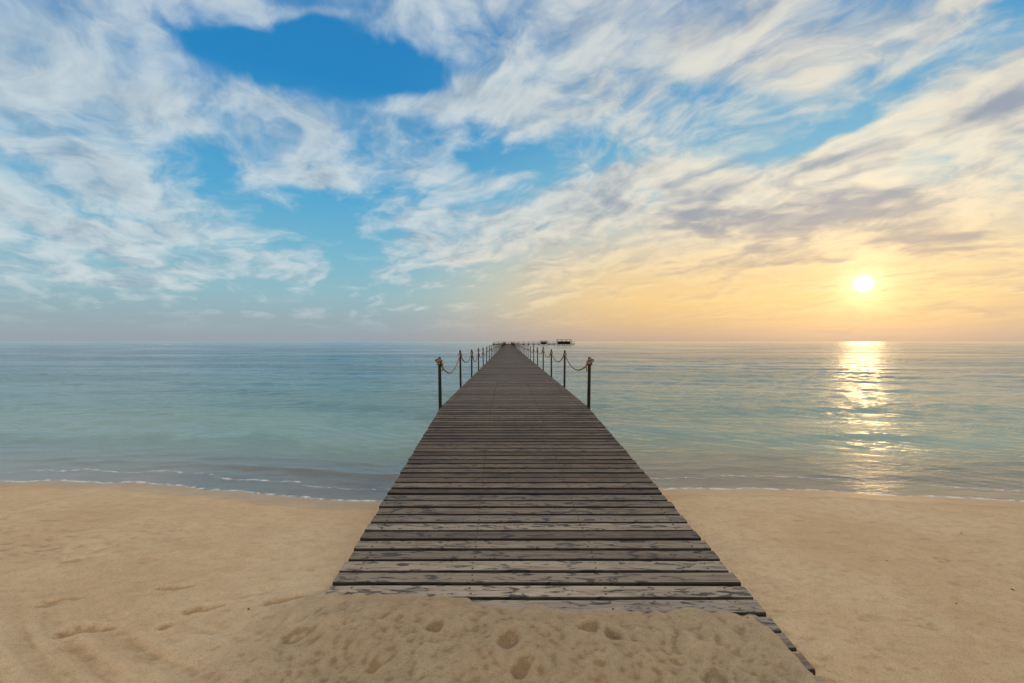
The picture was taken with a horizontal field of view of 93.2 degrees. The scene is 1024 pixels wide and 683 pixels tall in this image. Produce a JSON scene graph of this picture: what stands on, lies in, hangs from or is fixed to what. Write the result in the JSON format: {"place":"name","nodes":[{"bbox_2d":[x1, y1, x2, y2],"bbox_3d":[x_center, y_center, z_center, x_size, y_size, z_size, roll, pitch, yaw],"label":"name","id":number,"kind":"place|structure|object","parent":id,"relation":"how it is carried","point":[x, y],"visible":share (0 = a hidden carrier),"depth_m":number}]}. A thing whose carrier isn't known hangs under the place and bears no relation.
{"place":"outdoors","nodes":[
{"label":"outdoors","id":0,"kind":"place"},
{"bbox_2d":[0,448,1023,682],"bbox_3d":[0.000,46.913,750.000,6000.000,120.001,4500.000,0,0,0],"label":"sand beach","id":1,"kind":"structure","parent":0,"point":[115,580],"depth_m":3.10},
{"bbox_2d":[0,342,1023,501],"bbox_3d":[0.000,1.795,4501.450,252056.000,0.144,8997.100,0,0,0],"label":"sea water","id":2,"kind":"structure","parent":0,"point":[919,402],"depth_m":15.84},
{"bbox_2d":[493,342,573,344],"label":"jetty platform","id":3,"kind":"structure","parent":2,"relation":"in","point":[536,342],"depth_m":246.50},
{"bbox_2d":[324,344,825,682],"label":"wooden pier","id":4,"kind":"structure","parent":2,"relation":"in","point":[522,481],"depth_m":3.80},
{"bbox_2d":[435,342,593,408],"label":"rope railing","id":5,"kind":"object","parent":4,"relation":"on","point":[439,361],"visible":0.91,"depth_m":11.76},
{"bbox_2d":[0,0,1023,341],"label":"sky","id":6,"kind":"structure","parent":0,"point":[171,170]}
]}

